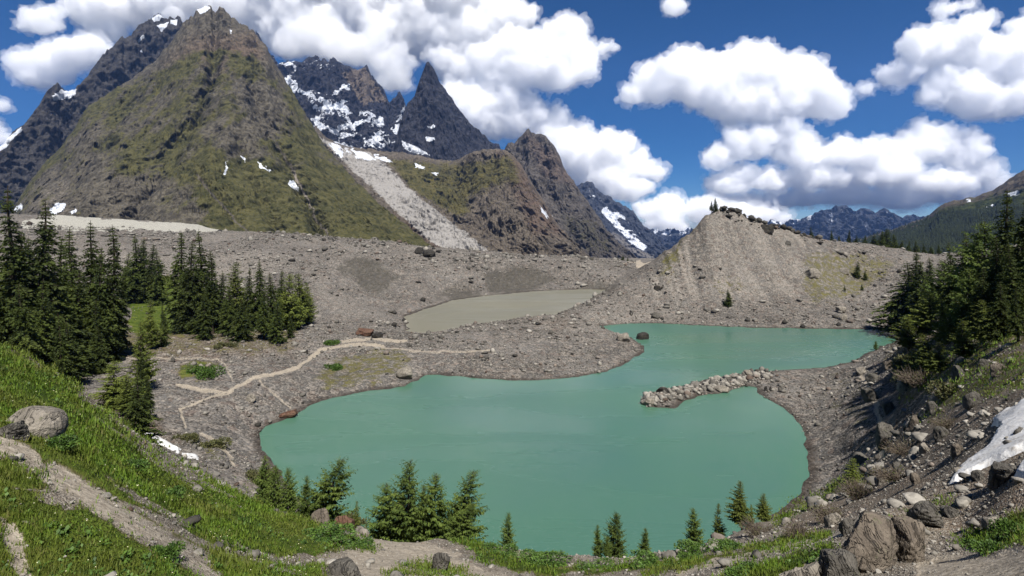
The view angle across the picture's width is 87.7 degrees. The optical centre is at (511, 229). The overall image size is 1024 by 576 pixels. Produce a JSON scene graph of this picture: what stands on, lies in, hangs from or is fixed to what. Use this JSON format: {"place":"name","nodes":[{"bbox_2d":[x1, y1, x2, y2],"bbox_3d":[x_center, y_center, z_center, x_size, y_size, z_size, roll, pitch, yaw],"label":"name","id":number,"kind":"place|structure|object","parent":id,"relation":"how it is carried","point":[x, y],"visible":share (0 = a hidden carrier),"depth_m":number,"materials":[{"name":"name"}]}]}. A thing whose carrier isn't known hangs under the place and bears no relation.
{"place":"outdoors","nodes":[
{"label":"outdoors","id":0,"kind":"place"},
{"bbox_2d":[0,13,182,213],"bbox_3d":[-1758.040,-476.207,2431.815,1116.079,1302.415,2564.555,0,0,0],"label":"mountain","id":1,"kind":"structure","parent":0,"point":[32,144],"depth_m":2090.80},
{"bbox_2d":[10,5,431,246],"bbox_3d":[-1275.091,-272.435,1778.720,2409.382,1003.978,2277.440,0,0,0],"label":"mountain","id":2,"kind":"structure","parent":0,"point":[203,120],"depth_m":1150.57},
{"bbox_2d":[256,31,405,151],"bbox_3d":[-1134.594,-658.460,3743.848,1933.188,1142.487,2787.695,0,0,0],"label":"mountain","id":3,"kind":"structure","parent":0,"point":[342,104],"depth_m":3161.30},
{"bbox_2d":[393,62,500,160],"bbox_3d":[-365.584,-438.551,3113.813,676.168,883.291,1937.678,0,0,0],"label":"mountain","id":4,"kind":"structure","parent":0,"point":[435,123],"depth_m":2627.01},
{"bbox_2d":[315,126,589,257],"bbox_3d":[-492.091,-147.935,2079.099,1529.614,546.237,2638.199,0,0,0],"label":"mountain","id":5,"kind":"structure","parent":0,"point":[487,199],"depth_m":1463.17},
{"bbox_2d":[404,289,604,332],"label":"pond water","id":6,"kind":"structure","parent":0,"point":[452,314],"depth_m":202.11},
{"bbox_2d":[0,209,1023,575],"bbox_3d":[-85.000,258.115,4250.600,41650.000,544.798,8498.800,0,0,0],"label":"ground","id":7,"kind":"structure","parent":0,"point":[740,253],"depth_m":110.03,"materials":[{"name":"gravel"}]},
{"bbox_2d":[0,420,29,440],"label":"boulder","id":8,"kind":"object","parent":7,"relation":"on","point":[18,430],"visible":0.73,"depth_m":14.64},
{"bbox_2d":[0,186,50,345],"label":"spruce tree","id":9,"kind":"object","parent":7,"relation":"on","point":[12,268],"visible":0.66,"depth_m":79.22,"materials":[{"name":"green plant"}]},
{"bbox_2d":[5,286,52,366],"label":"spruce tree","id":10,"kind":"object","parent":7,"relation":"on","point":[23,338],"visible":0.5,"depth_m":73.78,"materials":[{"name":"green plant"}]},
{"bbox_2d":[6,406,68,438],"bbox_3d":[-14.253,5.931,15.968,1.536,1.248,1.339,0,0,0],"label":"boulder","id":11,"kind":"object","parent":7,"relation":"on","point":[45,421],"visible":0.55,"depth_m":15.73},
{"bbox_2d":[2,201,96,366],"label":"spruce tree","id":12,"kind":"object","parent":7,"relation":"on","point":[44,231],"visible":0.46,"depth_m":85.67,"materials":[{"name":"green plant"}]},
{"bbox_2d":[28,279,76,370],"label":"spruce tree","id":13,"kind":"object","parent":7,"relation":"on","point":[47,327],"visible":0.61,"depth_m":79.38,"materials":[{"name":"green plant"}]},
{"bbox_2d":[48,316,73,378],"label":"spruce tree","id":14,"kind":"object","parent":7,"relation":"on","point":[61,363],"visible":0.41,"depth_m":42.22,"materials":[{"name":"green plant"}]},
{"bbox_2d":[45,433,80,450],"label":"shrub","id":15,"kind":"object","parent":7,"relation":"on","point":[62,440],"visible":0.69,"depth_m":15.59,"materials":[{"name":"green plant"}]},
{"bbox_2d":[53,236,84,320],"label":"spruce tree","id":16,"kind":"object","parent":7,"relation":"on","point":[61,277],"visible":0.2,"depth_m":99.52,"materials":[{"name":"green plant"}]},
{"bbox_2d":[58,228,89,312],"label":"spruce tree","id":17,"kind":"object","parent":7,"relation":"on","point":[73,262],"visible":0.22,"depth_m":104.93,"materials":[{"name":"green plant"}]},
{"bbox_2d":[61,322,91,383],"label":"spruce tree","id":18,"kind":"object","parent":7,"relation":"on","point":[77,372],"visible":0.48,"depth_m":82.19,"materials":[{"name":"green plant"}]},
{"bbox_2d":[68,270,89,355],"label":"spruce tree","id":19,"kind":"object","parent":7,"relation":"on","point":[79,307],"visible":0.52,"depth_m":99.26,"materials":[{"name":"green plant"}]},
{"bbox_2d":[81,327,112,374],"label":"spruce tree","id":20,"kind":"object","parent":7,"relation":"on","point":[98,364],"visible":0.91,"depth_m":91.43,"materials":[{"name":"green plant"}]},
{"bbox_2d":[82,301,113,363],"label":"spruce tree","id":21,"kind":"object","parent":7,"relation":"on","point":[97,321],"visible":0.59,"depth_m":95.77,"materials":[{"name":"green plant"}]},
{"bbox_2d":[79,248,120,355],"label":"spruce tree","id":22,"kind":"object","parent":7,"relation":"on","point":[99,287],"visible":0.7,"depth_m":97.58,"materials":[{"name":"green plant"}]},
{"bbox_2d":[78,220,122,332],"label":"spruce tree","id":23,"kind":"object","parent":7,"relation":"on","point":[91,267],"visible":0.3,"depth_m":104.78,"materials":[{"name":"green plant"}]},
{"bbox_2d":[81,226,131,362],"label":"spruce tree","id":24,"kind":"object","parent":7,"relation":"on","point":[113,280],"visible":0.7,"depth_m":99.75,"materials":[{"name":"green plant"}]},
{"bbox_2d":[89,360,151,408],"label":"larch tree","id":25,"kind":"object","parent":7,"relation":"on","point":[110,393],"visible":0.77,"depth_m":71.53,"materials":[{"name":"green plant"}]},
{"bbox_2d":[110,374,141,415],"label":"larch tree","id":26,"kind":"object","parent":7,"relation":"on","point":[123,400],"visible":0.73,"depth_m":69.69,"materials":[{"name":"green plant"}]},
{"bbox_2d":[121,235,149,303],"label":"spruce tree","id":27,"kind":"object","parent":7,"relation":"on","point":[132,279],"visible":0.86,"depth_m":189.08,"materials":[{"name":"green plant"}]},
{"bbox_2d":[126,321,160,383],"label":"larch tree","id":28,"kind":"object","parent":7,"relation":"on","point":[142,349],"visible":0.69,"depth_m":83.70,"materials":[{"name":"green plant"}]},
{"bbox_2d":[123,374,166,447],"bbox_3d":[-36.696,18.169,52.342,4.340,8.087,4.941,0,-1,0],"label":"spruce tree","id":29,"kind":"object","parent":7,"relation":"on","point":[140,415],"visible":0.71,"depth_m":51.98,"materials":[{"name":"green plant"}]},
{"bbox_2d":[136,244,156,297],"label":"spruce tree","id":30,"kind":"object","parent":7,"relation":"on","point":[147,278],"visible":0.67,"depth_m":188.92,"materials":[{"name":"green plant"}]},
{"bbox_2d":[138,300,166,348],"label":"larch tree","id":31,"kind":"object","parent":7,"relation":"on","point":[150,335],"visible":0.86,"depth_m":111.70,"materials":[{"name":"green plant"}]},
{"bbox_2d":[145,249,173,305],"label":"spruce tree","id":32,"kind":"object","parent":7,"relation":"on","point":[158,290],"visible":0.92,"depth_m":187.25,"materials":[{"name":"green plant"}]},
{"bbox_2d":[150,540,186,560],"bbox_3d":[-7.826,7.195,11.998,0.804,0.324,0.654,0,0,0],"label":"shrub","id":33,"kind":"object","parent":7,"relation":"on","point":[171,550],"visible":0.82,"depth_m":11.95,"materials":[{"name":"green plant"}]},
{"bbox_2d":[158,233,189,331],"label":"spruce tree","id":34,"kind":"object","parent":7,"relation":"on","point":[177,269],"visible":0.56,"depth_m":133.14,"materials":[{"name":"green plant"}]},
{"bbox_2d":[170,241,221,334],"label":"spruce tree","id":35,"kind":"object","parent":7,"relation":"on","point":[193,292],"visible":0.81,"depth_m":130.13,"materials":[{"name":"green plant"}]},
{"bbox_2d":[187,291,215,339],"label":"spruce tree","id":36,"kind":"object","parent":7,"relation":"on","point":[202,324],"visible":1,"depth_m":123.45,"materials":[{"name":"green plant"}]},
{"bbox_2d":[186,364,225,380],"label":"shrub","id":37,"kind":"object","parent":7,"relation":"on","point":[202,372],"visible":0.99,"depth_m":94.74,"materials":[{"name":"green plant"}]},
{"bbox_2d":[193,251,221,333],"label":"spruce tree","id":38,"kind":"object","parent":7,"relation":"on","point":[211,286],"visible":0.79,"depth_m":131.94,"materials":[{"name":"green plant"}]},
{"bbox_2d":[215,287,237,334],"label":"spruce tree","id":39,"kind":"object","parent":7,"relation":"on","point":[227,320],"visible":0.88,"depth_m":129.07,"materials":[{"name":"green plant"}]},
{"bbox_2d":[223,262,247,319],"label":"conifer tree","id":40,"kind":"object","parent":7,"relation":"on","point":[237,297],"visible":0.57,"depth_m":145.80,"materials":[{"name":"green plant"}]},
{"bbox_2d":[222,300,256,342],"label":"spruce tree","id":41,"kind":"object","parent":7,"relation":"on","point":[239,328],"visible":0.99,"depth_m":125.12,"materials":[{"name":"green plant"}]},
{"bbox_2d":[245,260,267,329],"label":"spruce tree","id":42,"kind":"object","parent":7,"relation":"on","point":[257,301],"visible":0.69,"depth_m":137.43,"materials":[{"name":"green plant"}]},
{"bbox_2d":[250,455,276,504],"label":"young spruce","id":43,"kind":"object","parent":7,"relation":"on","point":[262,484],"visible":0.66,"depth_m":36.83,"materials":[{"name":"green plant"}]},
{"bbox_2d":[254,288,272,339],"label":"spruce tree","id":44,"kind":"object","parent":7,"relation":"on","point":[262,321],"visible":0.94,"depth_m":127.48,"materials":[{"name":"green plant"}]},
{"bbox_2d":[255,274,284,332],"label":"spruce tree","id":45,"kind":"object","parent":7,"relation":"on","point":[271,302],"visible":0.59,"depth_m":135.81,"materials":[{"name":"green plant"}]},
{"bbox_2d":[260,466,288,510],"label":"young spruce","id":46,"kind":"object","parent":7,"relation":"on","point":[273,494],"visible":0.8,"depth_m":35.99,"materials":[{"name":"green plant"}]},
{"bbox_2d":[267,300,287,343],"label":"spruce tree","id":47,"kind":"object","parent":7,"relation":"on","point":[275,335],"visible":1,"depth_m":125.58,"materials":[{"name":"green plant"}]},
{"bbox_2d":[274,467,304,514],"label":"young spruce","id":48,"kind":"object","parent":7,"relation":"on","point":[289,496],"visible":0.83,"depth_m":36.00,"materials":[{"name":"green plant"}]},
{"bbox_2d":[274,274,312,328],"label":"conifer tree","id":49,"kind":"object","parent":7,"relation":"on","point":[296,317],"visible":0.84,"depth_m":141.12,"materials":[{"name":"green plant"}]},
{"bbox_2d":[296,475,313,519],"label":"young spruce","id":50,"kind":"object","parent":7,"relation":"on","point":[305,510],"visible":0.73,"depth_m":36.83,"materials":[{"name":"green plant"}]},
{"bbox_2d":[295,456,360,522],"bbox_3d":[-13.444,19.244,38.397,5.461,6.304,4.502,10,-1,0],"label":"bent spruce","id":51,"kind":"object","parent":7,"relation":"on","point":[322,497],"visible":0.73,"depth_m":38.02,"materials":[{"name":"green plant"}]},
{"bbox_2d":[301,520,357,548],"bbox_3d":[-8.700,14.357,24.941,2.984,0.472,2.762,0,0,0],"label":"shrub","id":52,"kind":"object","parent":7,"relation":"on","point":[321,537],"visible":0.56,"depth_m":25.23,"materials":[{"name":"green plant"}]},
{"bbox_2d":[326,557,360,575],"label":"boulder","id":53,"kind":"object","parent":7,"relation":"on","point":[345,566],"visible":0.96,"depth_m":17.13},
{"bbox_2d":[362,482,414,541],"bbox_3d":[-8.888,21.024,38.299,4.680,5.490,4.582,1,-1,0],"label":"young spruce","id":54,"kind":"object","parent":7,"relation":"on","point":[373,527],"visible":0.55,"depth_m":38.06,"materials":[{"name":"green plant"}]},
{"bbox_2d":[376,456,426,542],"bbox_3d":[-7.430,19.949,38.153,3.969,7.028,4.233,0,0,26],"label":"young spruce","id":55,"kind":"object","parent":7,"relation":"on","point":[405,508],"visible":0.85,"depth_m":37.67,"materials":[{"name":"green plant"}]},
{"bbox_2d":[406,484,432,542],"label":"young spruce","id":56,"kind":"object","parent":7,"relation":"on","point":[420,535],"visible":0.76,"depth_m":37.30,"materials":[{"name":"green plant"}]},
{"bbox_2d":[405,471,458,542],"bbox_3d":[-5.609,20.305,37.858,3.802,6.117,3.964,0,0,-43],"label":"young spruce","id":57,"kind":"object","parent":7,"relation":"on","point":[433,520],"visible":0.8,"depth_m":37.45,"materials":[{"name":"green plant"}]},
{"bbox_2d":[441,501,477,540],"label":"bent spruce","id":58,"kind":"object","parent":7,"relation":"on","point":[466,523],"visible":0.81,"depth_m":36.92,"materials":[{"name":"green plant"}]},
{"bbox_2d":[430,469,489,541],"bbox_3d":[-3.657,20.620,38.500,4.529,6.923,4.352,12,-1,0],"label":"bent spruce","id":59,"kind":"object","parent":7,"relation":"on","point":[463,500],"visible":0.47,"depth_m":38.30,"materials":[{"name":"green plant"}]},
{"bbox_2d":[0,218,1020,515],"bbox_3d":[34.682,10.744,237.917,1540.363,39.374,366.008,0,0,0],"label":"rubble","id":60,"kind":"object","parent":7,"relation":"on","point":[446,332],"visible":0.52,"depth_m":165.36,"materials":[{"name":"stone"}]},
{"bbox_2d":[0,328,1023,575],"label":"grass","id":61,"kind":"structure","parent":7,"relation":"on","point":[210,526],"depth_m":19.05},
{"bbox_2d":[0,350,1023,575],"bbox_3d":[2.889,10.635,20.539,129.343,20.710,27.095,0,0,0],"label":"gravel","id":62,"kind":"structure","parent":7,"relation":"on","point":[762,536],"depth_m":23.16,"materials":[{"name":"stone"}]},
{"bbox_2d":[0,343,1023,575],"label":"herbs","id":63,"kind":"object","parent":7,"relation":"on","point":[65,530],"visible":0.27,"depth_m":11.40,"materials":[{"name":"green plant"}]},
{"bbox_2d":[2,337,1023,575],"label":"scree","id":64,"kind":"structure","parent":7,"relation":"on","point":[913,498],"depth_m":25.51,"materials":[{"name":"stone"}]},
{"bbox_2d":[518,548,572,567],"bbox_3d":[1.785,17.642,28.412,3.027,0.458,2.404,0,0,0],"label":"shrub","id":65,"kind":"object","parent":7,"relation":"on","point":[541,557],"visible":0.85,"depth_m":28.68,"materials":[{"name":"green plant"}]},
{"bbox_2d":[602,510,629,557],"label":"young spruce","id":66,"kind":"object","parent":7,"relation":"on","point":[617,547],"visible":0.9,"depth_m":36.98,"materials":[{"name":"green plant"}]},
{"bbox_2d":[625,547,680,569],"bbox_3d":[7.181,16.609,26.283,3.618,0.484,2.368,0,0,33],"label":"shrub","id":67,"kind":"object","parent":7,"relation":"on","point":[652,558],"visible":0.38,"depth_m":26.93,"materials":[{"name":"green plant"}]},
{"bbox_2d":[674,539,710,559],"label":"shrub","id":68,"kind":"object","parent":7,"relation":"on","point":[694,547],"visible":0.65,"depth_m":28.95,"materials":[{"name":"green plant"}]},
{"bbox_2d":[684,507,706,545],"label":"young spruce","id":69,"kind":"object","parent":7,"relation":"on","point":[694,534],"visible":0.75,"depth_m":36.80,"materials":[{"name":"green plant"}]},
{"bbox_2d":[640,366,773,406],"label":"rubble","id":70,"kind":"object","parent":7,"relation":"on","point":[714,380],"visible":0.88,"depth_m":100.27,"materials":[{"name":"stone"}]},
{"bbox_2d":[724,481,753,529],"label":"conifer tree","id":71,"kind":"object","parent":7,"relation":"on","point":[738,506],"visible":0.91,"depth_m":36.91,"materials":[{"name":"green plant"}]},
{"bbox_2d":[719,206,822,240],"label":"rubble","id":72,"kind":"object","parent":7,"relation":"on","point":[738,212],"visible":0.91,"depth_m":222.02,"materials":[{"name":"stone"}]},
{"bbox_2d":[818,548,860,575],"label":"boulder","id":73,"kind":"object","parent":7,"relation":"on","point":[838,562],"visible":0.98,"depth_m":12.60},
{"bbox_2d":[837,476,877,500],"bbox_3d":[21.318,15.941,32.599,2.318,1.538,2.560,0,0,0],"label":"shrub","id":74,"kind":"object","parent":7,"relation":"on","point":[856,490],"visible":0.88,"depth_m":32.79,"materials":[{"name":"brown plant"}]},
{"bbox_2d":[841,510,898,573],"bbox_3d":[9.022,8.259,13.663,1.664,1.945,1.313,0,0,0],"label":"boulder","id":75,"kind":"object","parent":7,"relation":"on","point":[871,543],"visible":0.77,"depth_m":13.31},
{"bbox_2d":[868,459,909,481],"bbox_3d":[22.469,14.071,30.637,2.138,1.190,3.395,0,0,-42],"label":"shrub","id":76,"kind":"object","parent":7,"relation":"on","point":[886,476],"visible":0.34,"depth_m":30.97,"materials":[{"name":"brown plant"}]},
{"bbox_2d":[866,263,917,337],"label":"spruce tree","id":77,"kind":"object","parent":7,"relation":"on","point":[892,306],"visible":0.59,"depth_m":150.22,"materials":[{"name":"green plant"}]},
{"bbox_2d":[886,316,920,350],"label":"larch tree","id":78,"kind":"object","parent":7,"relation":"on","point":[907,338],"visible":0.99,"depth_m":83.84,"materials":[{"name":"green plant"}]},
{"bbox_2d":[891,515,925,562],"bbox_3d":[10.334,8.165,13.912,0.841,1.305,0.661,0,0,-21],"label":"boulder","id":79,"kind":"object","parent":7,"relation":"on","point":[910,535],"visible":0.75,"depth_m":13.71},
{"bbox_2d":[890,364,931,389],"bbox_3d":[45.772,16.459,59.720,4.707,2.813,5.133,0,0,0],"label":"shrub","id":80,"kind":"object","parent":7,"relation":"on","point":[913,380],"visible":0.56,"depth_m":60.06,"materials":[{"name":"brown plant"}]},
{"bbox_2d":[899,262,934,322],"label":"spruce tree","id":81,"kind":"object","parent":7,"relation":"on","point":[919,283],"visible":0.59,"depth_m":144.84,"materials":[{"name":"green plant"}]},
{"bbox_2d":[905,291,941,331],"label":"conifer tree","id":82,"kind":"object","parent":7,"relation":"on","point":[927,315],"visible":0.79,"depth_m":84.84,"materials":[{"name":"green plant"}]},
{"bbox_2d":[903,332,945,375],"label":"conifer tree","id":83,"kind":"object","parent":7,"relation":"on","point":[919,356],"visible":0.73,"depth_m":63.64,"materials":[{"name":"green plant"}]},
{"bbox_2d":[906,500,943,527],"bbox_3d":[12.913,8.879,16.685,0.840,0.709,0.826,0,0,0],"label":"boulder","id":84,"kind":"object","parent":7,"relation":"on","point":[925,512],"visible":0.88,"depth_m":16.42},
{"bbox_2d":[917,259,948,310],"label":"young spruce","id":85,"kind":"object","parent":7,"relation":"on","point":[933,287],"visible":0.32,"depth_m":90.28,"materials":[{"name":"green plant"}]},
{"bbox_2d":[917,342,950,372],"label":"larch tree","id":86,"kind":"object","parent":7,"relation":"on","point":[935,365],"visible":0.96,"depth_m":55.83,"materials":[{"name":"green plant"}]},
{"bbox_2d":[926,300,952,348],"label":"larch tree","id":87,"kind":"object","parent":7,"relation":"on","point":[937,336],"visible":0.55,"depth_m":72.03,"materials":[{"name":"green plant"}]},
{"bbox_2d":[925,379,960,398],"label":"shrub","id":88,"kind":"object","parent":7,"relation":"on","point":[944,390],"visible":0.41,"depth_m":43.01,"materials":[{"name":"green plant"}]},
{"bbox_2d":[931,235,970,321],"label":"spruce tree","id":89,"kind":"object","parent":7,"relation":"on","point":[946,290],"visible":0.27,"depth_m":76.38,"materials":[{"name":"green plant"}]},
{"bbox_2d":[945,267,977,332],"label":"young spruce","id":90,"kind":"object","parent":7,"relation":"on","point":[968,284],"visible":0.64,"depth_m":61.92,"materials":[{"name":"green plant"}]},
{"bbox_2d":[944,320,979,357],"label":"conifer tree","id":91,"kind":"object","parent":7,"relation":"on","point":[962,341],"visible":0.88,"depth_m":51.77,"materials":[{"name":"green plant"}]},
{"bbox_2d":[957,269,992,328],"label":"spruce tree","id":92,"kind":"object","parent":7,"relation":"on","point":[981,290],"visible":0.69,"depth_m":56.91,"materials":[{"name":"green plant"}]},
{"bbox_2d":[939,220,1014,304],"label":"young spruce","id":93,"kind":"object","parent":7,"relation":"on","point":[975,260],"visible":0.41,"depth_m":66.48,"materials":[{"name":"green plant"}]},
{"bbox_2d":[963,300,991,345],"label":"conifer tree","id":94,"kind":"object","parent":7,"relation":"on","point":[976,335],"visible":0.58,"depth_m":50.13,"materials":[{"name":"green plant"}]},
{"bbox_2d":[959,538,1005,556],"bbox_3d":[11.094,7.392,12.383,1.061,0.311,0.840,0,0,0],"label":"shrub","id":95,"kind":"object","parent":7,"relation":"on","point":[990,545],"visible":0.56,"depth_m":12.44,"materials":[{"name":"green plant"}]},
{"bbox_2d":[949,398,1023,483],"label":"snow patch","id":96,"kind":"object","parent":7,"relation":"on","point":[1009,420],"visible":0.96,"depth_m":20.42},
{"bbox_2d":[975,282,1013,343],"bbox_3d":[42.996,7.362,47.203,3.036,5.682,3.436,0,0,33],"label":"spruce tree","id":97,"kind":"object","parent":7,"relation":"on","point":[1001,319],"visible":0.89,"depth_m":46.87,"materials":[{"name":"green plant"}]},
{"bbox_2d":[984,237,1004,313],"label":"spruce tree","id":98,"kind":"object","parent":7,"relation":"on","point":[994,273],"visible":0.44,"depth_m":58.04,"materials":[{"name":"green plant"}]},
{"bbox_2d":[976,190,1021,287],"bbox_3d":[55.526,2.488,60.116,5.080,14.299,5.308,0,0,35],"label":"spruce tree","id":99,"kind":"object","parent":7,"relation":"on","point":[1005,233],"visible":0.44,"depth_m":60.03,"materials":[{"name":"green plant"}]},
{"bbox_2d":[987,461,1016,490],"bbox_3d":[15.563,7.885,16.827,0.858,1.024,0.775,0,0,13],"label":"boulder","id":100,"kind":"object","parent":7,"relation":"on","point":[1000,473],"visible":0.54,"depth_m":16.72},
{"bbox_2d":[986,517,1023,539],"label":"shrub","id":101,"kind":"object","parent":7,"relation":"on","point":[1005,527],"visible":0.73,"depth_m":13.23,"materials":[{"name":"green plant"}]},
{"bbox_2d":[987,203,1023,302],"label":"spruce tree","id":102,"kind":"object","parent":7,"relation":"on","point":[1019,235],"visible":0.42,"depth_m":55.13,"materials":[{"name":"green plant"}]},
{"bbox_2d":[988,244,1023,320],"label":"spruce tree","id":103,"kind":"object","parent":7,"relation":"on","point":[1009,287],"visible":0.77,"depth_m":49.90,"materials":[{"name":"green plant"}]},
{"bbox_2d":[1004,289,1023,342],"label":"spruce tree","id":104,"kind":"object","parent":7,"relation":"on","point":[1016,322],"visible":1,"depth_m":42.90,"materials":[{"name":"green plant"}]},
{"bbox_2d":[0,0,1023,230],"label":"sky","id":105,"kind":"structure","parent":0,"point":[782,111],"materials":[{"name":"blue"}]},
{"bbox_2d":[505,128,636,258],"bbox_3d":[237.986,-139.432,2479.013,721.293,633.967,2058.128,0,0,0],"label":"mountain","id":106,"kind":"structure","parent":0,"point":[577,219],"depth_m":1985.54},
{"bbox_2d":[259,323,897,557],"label":"lake water","id":107,"kind":"structure","parent":0,"point":[568,465],"depth_m":75.41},
{"bbox_2d":[577,181,667,257],"bbox_3d":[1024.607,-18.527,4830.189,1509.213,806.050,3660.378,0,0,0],"label":"mountain","id":108,"kind":"structure","parent":0,"point":[624,226],"depth_m":4065.72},
{"bbox_2d":[651,205,927,249],"bbox_3d":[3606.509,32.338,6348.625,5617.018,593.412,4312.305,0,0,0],"label":"mountain","id":109,"kind":"structure","parent":0,"point":[842,221],"depth_m":5478.35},
{"bbox_2d":[860,170,1023,239],"bbox_3d":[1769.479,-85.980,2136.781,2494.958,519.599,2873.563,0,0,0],"label":"hill","id":110,"kind":"structure","parent":0,"point":[1013,184],"depth_m":1731.81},
{"bbox_2d":[845,201,1023,253],"bbox_3d":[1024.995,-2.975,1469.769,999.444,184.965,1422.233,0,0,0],"label":"forest","id":111,"kind":"object","parent":110,"relation":"on","point":[933,233],"visible":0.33,"depth_m":1419.54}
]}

